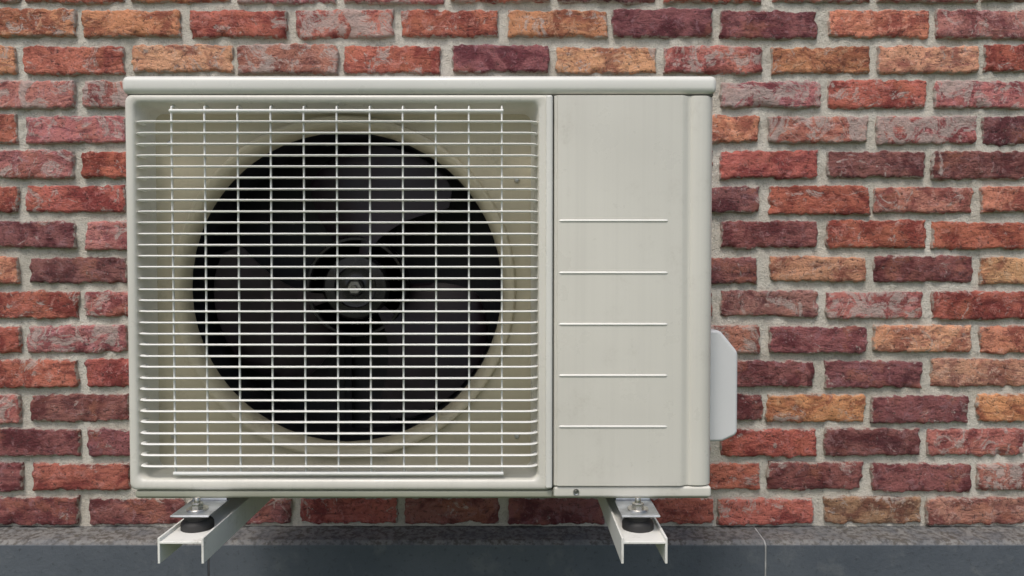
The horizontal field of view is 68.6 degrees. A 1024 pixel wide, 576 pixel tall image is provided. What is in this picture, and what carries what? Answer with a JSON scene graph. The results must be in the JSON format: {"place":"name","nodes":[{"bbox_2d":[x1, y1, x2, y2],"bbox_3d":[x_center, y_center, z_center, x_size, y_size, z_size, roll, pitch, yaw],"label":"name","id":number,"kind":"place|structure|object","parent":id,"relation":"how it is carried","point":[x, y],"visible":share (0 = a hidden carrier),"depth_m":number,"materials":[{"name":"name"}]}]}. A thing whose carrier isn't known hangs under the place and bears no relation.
{"place":"outdoors","nodes":[
{"label":"outdoors","id":0,"kind":"place"},
{"bbox_2d":[323,254,389,319],"bbox_3d":[-0.237,-0.002,1.165,0.112,0.112,0.061,0,2,0],"label":"fan hub","id":1,"kind":"object","parent":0,"point":[357,272],"visible":0.65,"depth_m":1.14,"materials":[{"name":"black plastic"}]},
{"bbox_2d":[348,282,361,292],"bbox_3d":[-0.237,-0.001,1.129,0.020,0.017,0.012,0,2,0],"label":"fan nut","id":2,"kind":"object","parent":1,"relation":"attached to","point":[354,285],"visible":0.72,"depth_m":1.13,"materials":[{"name":"silver metal"}]},
{"bbox_2d":[306,236,410,337],"bbox_3d":[-0.237,-0.002,1.164,0.155,0.155,0.042,0,2,0],"label":"fan hub ring","id":3,"kind":"object","parent":1,"relation":"attached to","point":[330,261],"visible":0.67,"depth_m":1.15,"materials":[{"name":"black plastic"}]},
{"bbox_2d":[214,145,488,417],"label":"fan blades","id":4,"kind":"object","parent":3,"relation":"attached to","point":[384,317],"visible":0.7,"depth_m":1.15,"materials":[{"name":"black plastic"}]},
{"label":"ground","id":5,"kind":"structure","parent":0,"visible":0},
{"bbox_2d":[0,525,1023,575],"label":"stone plinth","id":6,"kind":"structure","parent":5,"relation":"on","point":[521,550],"depth_m":1.45,"materials":[{"name":"stone"}]},
{"bbox_2d":[0,0,1023,525],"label":"bricks","id":7,"kind":"object","parent":6,"relation":"on","point":[514,58],"visible":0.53,"depth_m":1.49,"materials":[{"name":"red brick"}]},
{"bbox_2d":[158,498,271,563],"bbox_3d":[-0.430,0.135,1.233,0.060,0.435,0.528,0,2,0],"label":"wall bracket","id":8,"kind":"object","parent":7,"relation":"attached to","point":[214,532],"depth_m":1.02,"materials":[{"name":"white metal"}]},
{"bbox_2d":[170,498,231,516],"bbox_3d":[-0.430,0.301,1.154,0.052,0.002,0.308,0,2,0],"label":"foot plate","id":9,"kind":"object","parent":8,"relation":"on","point":[214,505],"visible":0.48,"depth_m":1.03,"materials":[{"name":"metal"}]},
{"bbox_2d":[186,505,208,512],"bbox_3d":[-0.430,0.301,1.026,0.028,0.002,0.028,0,2,0],"label":"foot washer","id":10,"kind":"object","parent":9,"relation":"on","point":[191,510],"visible":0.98,"depth_m":1.02,"materials":[{"name":"metal"}]},
{"bbox_2d":[191,501,202,508],"bbox_3d":[-0.430,0.297,1.026,0.016,0.008,0.014,0,2,0],"label":"foot nut","id":11,"kind":"object","parent":10,"relation":"on","point":[196,505],"visible":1,"depth_m":1.02,"materials":[{"name":"metal"}]},
{"bbox_2d":[194,497,199,502],"bbox_3d":[-0.430,0.290,1.026,0.008,0.008,0.008,0,2,0],"label":"foot stud","id":12,"kind":"object","parent":11,"relation":"on","point":[196,499],"visible":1,"depth_m":1.02,"materials":[{"name":"metal"}]},
{"bbox_2d":[193,498,227,499],"bbox_3d":[-0.430,0.296,1.188,0.048,0.004,0.240,0,2,0],"label":"foot riser","id":13,"kind":"object","parent":9,"relation":"on","point":[213,498],"visible":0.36,"depth_m":1.07,"materials":[{"name":"metal"}]},
{"bbox_2d":[597,498,667,563],"bbox_3d":[0.172,0.135,1.233,0.060,0.435,0.528,0,2,0],"label":"wall bracket","id":14,"kind":"object","parent":7,"relation":"attached to","point":[635,530],"depth_m":1.01,"materials":[{"name":"white metal"}]},
{"bbox_2d":[613,498,659,516],"bbox_3d":[0.172,0.301,1.154,0.052,0.002,0.308,0,2,0],"label":"foot plate","id":15,"kind":"object","parent":14,"relation":"on","point":[623,505],"visible":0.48,"depth_m":1.03,"materials":[{"name":"metal"}]},
{"bbox_2d":[615,498,649,499],"bbox_3d":[0.172,0.296,1.188,0.048,0.004,0.240,0,2,0],"label":"foot riser","id":16,"kind":"object","parent":15,"relation":"on","point":[631,498],"visible":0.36,"depth_m":1.07,"materials":[{"name":"metal"}]},
{"bbox_2d":[627,505,647,512],"bbox_3d":[0.172,0.301,1.026,0.028,0.002,0.028,0,2,0],"label":"foot washer","id":17,"kind":"object","parent":15,"relation":"on","point":[643,510],"visible":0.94,"depth_m":1.02,"materials":[{"name":"metal"}]},
{"bbox_2d":[632,501,643,508],"bbox_3d":[0.172,0.297,1.026,0.016,0.008,0.014,0,2,0],"label":"foot nut","id":18,"kind":"object","parent":17,"relation":"on","point":[637,505],"visible":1,"depth_m":1.02,"materials":[{"name":"metal"}]},
{"bbox_2d":[635,497,640,502],"bbox_3d":[0.172,0.290,1.026,0.008,0.008,0.008,0,2,0],"label":"foot stud","id":19,"kind":"object","parent":18,"relation":"on","point":[637,499],"visible":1,"depth_m":1.02,"materials":[{"name":"metal"}]},
{"bbox_3d":[0.100,-0.584,1.620,8.200,3.284,0.230,0,2,0],"label":"wall","id":20,"kind":"object","parent":5,"relation":"on","visible":0},
{"bbox_2d":[137,488,707,497],"bbox_3d":[-0.127,0.289,1.208,0.814,0.013,0.285,0,2,0],"label":"base pan","id":21,"kind":"object","parent":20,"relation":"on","point":[553,496],"visible":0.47,"depth_m":1.07,"materials":[{"name":"paint"}]},
{"bbox_2d":[125,95,552,489],"bbox_3d":[-0.241,0.007,1.076,0.597,0.555,0.050,0,2,0],"label":"grille frame","id":22,"kind":"object","parent":21,"relation":"on","point":[154,107],"visible":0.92,"depth_m":1.06,"materials":[{"name":"white metal"}]},
{"bbox_2d":[170,105,502,470],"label":"guard uprights","id":23,"kind":"object","parent":22,"relation":"attached to","point":[238,238],"visible":0.87,"depth_m":1.05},
{"bbox_2d":[169,109,502,112],"bbox_3d":[-0.245,-0.247,1.046,0.465,0.005,0.006,0,2,0],"label":"guard top bar","id":24,"kind":"object","parent":23,"relation":"attached to","point":[336,110],"visible":1,"depth_m":1.04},
{"bbox_2d":[173,471,503,475],"bbox_3d":[-0.245,0.262,1.060,0.465,0.006,0.006,0,2,0],"label":"guard bottom bar","id":25,"kind":"object","parent":23,"relation":"attached to","point":[338,473],"visible":1,"depth_m":1.06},
{"bbox_2d":[137,120,537,467],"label":"guard slats","id":26,"kind":"object","parent":22,"relation":"attached to","point":[147,399],"visible":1,"depth_m":1.05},
{"bbox_2d":[155,114,530,464],"bbox_3d":[-0.245,0.005,1.103,0.545,0.514,0.026,0,2,0],"label":"fan orifice panel","id":27,"kind":"object","parent":22,"relation":"attached to","point":[345,127],"visible":0.77,"depth_m":1.10,"materials":[{"name":"beige metal"}]},
{"bbox_2d":[136,490,552,496],"bbox_3d":[-0.238,0.291,1.066,0.591,0.010,0.008,0,2,0],"label":"grille under lip","id":28,"kind":"object","parent":22,"relation":"attached to","point":[344,493],"visible":1,"depth_m":1.06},
{"bbox_2d":[193,134,500,440],"bbox_3d":[-0.245,-0.002,1.163,0.460,0.460,0.094,0,2,0],"label":"fan shroud","id":29,"kind":"object","parent":22,"relation":"attached to","point":[214,261],"visible":0.7,"depth_m":1.16,"materials":[{"name":"grey plastic"}]},
{"bbox_2d":[128,94,712,96],"bbox_3d":[-0.128,-0.273,1.191,0.818,0.002,0.285,0,2,0],"label":"lid gasket","id":30,"kind":"object","parent":22,"relation":"on","point":[710,95],"visible":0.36,"depth_m":1.05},
{"bbox_2d":[123,76,715,93],"bbox_3d":[-0.129,-0.287,1.192,0.829,0.026,0.302,0,2,0],"label":"top lid","id":31,"kind":"object","parent":30,"relation":"on","point":[419,84],"visible":0.42,"depth_m":1.04,"materials":[{"name":"paint"}]},
{"bbox_2d":[545,95,552,487],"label":"ridge","id":32,"kind":"structure","parent":22,"relation":"attached to","point":[549,282],"depth_m":1.05,"materials":[{"name":"paint"}]},
{"bbox_2d":[343,145,353,441],"bbox_3d":[-0.278,0.002,1.276,0.014,0.542,0.008,0,2,0],"label":"motor mount","id":33,"kind":"object","parent":21,"relation":"on","point":[348,361],"depth_m":1.28,"materials":[{"name":"black metal"}]},
{"bbox_2d":[203,134,500,440],"bbox_3d":[-0.239,0.002,1.315,0.590,0.551,0.040,0,2,0],"label":"condenser coil","id":34,"kind":"object","parent":21,"relation":"on","point":[327,239],"depth_m":1.29,"materials":[{"name":"black metal"}]},
{"bbox_2d":[388,140,397,435],"bbox_3d":[-0.202,0.002,1.276,0.014,0.542,0.008,0,2,0],"label":"motor mount","id":35,"kind":"object","parent":21,"relation":"on","point":[392,239],"depth_m":1.27,"materials":[{"name":"black metal"}]},
{"bbox_2d":[552,97,553,487],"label":"partition wall","id":36,"kind":"structure","parent":21,"relation":"on","point":[553,207],"depth_m":1.06,"materials":[{"name":"grey metal"}]},
{"bbox_2d":[553,485,710,496],"bbox_3d":[0.170,0.287,1.084,0.223,0.015,0.048,0,2,0],"label":"rail","id":37,"kind":"object","parent":21,"relation":"on","point":[642,491],"visible":0.6,"depth_m":1.06,"materials":[{"name":"white metal"}]},
{"bbox_2d":[573,489,578,494],"bbox_3d":[0.090,0.288,1.059,0.009,0.009,0.003,0,2,0],"label":"rail screw","id":38,"kind":"object","parent":37,"relation":"attached to","point":[575,491],"visible":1,"depth_m":1.06,"materials":[{"name":"metal"}]},
{"bbox_2d":[553,95,711,485],"bbox_3d":[0.171,0.002,1.192,0.224,0.547,0.286,0,2,0],"label":"service panel","id":39,"kind":"object","parent":21,"relation":"on","point":[632,156],"visible":0.95,"depth_m":1.05,"materials":[{"name":"beige paint"}]},
{"bbox_2d":[559,374,666,376],"bbox_3d":[0.142,0.123,1.052,0.152,0.004,0.002,0,2,0],"label":"embossed louvre","id":40,"kind":"object","parent":39,"relation":"attached to","point":[612,375],"visible":1,"depth_m":1.05,"materials":[{"name":"paint"}]},
{"bbox_2d":[559,425,666,427],"bbox_3d":[0.142,0.195,1.054,0.152,0.004,0.002,0,2,0],"label":"embossed louvre","id":41,"kind":"object","parent":39,"relation":"attached to","point":[612,426],"visible":1,"depth_m":1.05,"materials":[{"name":"paint"}]},
{"bbox_2d":[559,219,667,221],"bbox_3d":[0.142,-0.094,1.046,0.152,0.004,0.002,0,2,0],"label":"embossed louvre","id":42,"kind":"object","parent":39,"relation":"attached to","point":[613,220],"visible":1,"depth_m":1.05,"materials":[{"name":"paint"}]},
{"bbox_2d":[559,271,667,273],"bbox_3d":[0.142,-0.021,1.048,0.152,0.004,0.002,0,2,0],"label":"embossed louvre","id":43,"kind":"object","parent":39,"relation":"attached to","point":[613,272],"visible":1,"depth_m":1.05,"materials":[{"name":"paint"}]},
{"bbox_2d":[559,323,667,325],"bbox_3d":[0.142,0.051,1.050,0.152,0.004,0.002,0,2,0],"label":"embossed louvre","id":44,"kind":"object","parent":39,"relation":"attached to","point":[613,324],"visible":1,"depth_m":1.05,"materials":[{"name":"paint"}]},
{"bbox_2d":[710,329,736,440],"bbox_3d":[0.308,0.143,1.182,0.052,0.167,0.145,0,2,0],"label":"valve cover","id":45,"kind":"object","parent":39,"relation":"attached to","point":[723,402],"visible":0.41,"depth_m":1.11,"materials":[{"name":"plastic"}]},
{"bbox_2d":[0,0,1023,526],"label":"mortar joints","id":46,"kind":"object","parent":20,"relation":"attached to","point":[760,214],"visible":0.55,"depth_m":1.50,"materials":[{"name":"grey concrete"}]}
]}

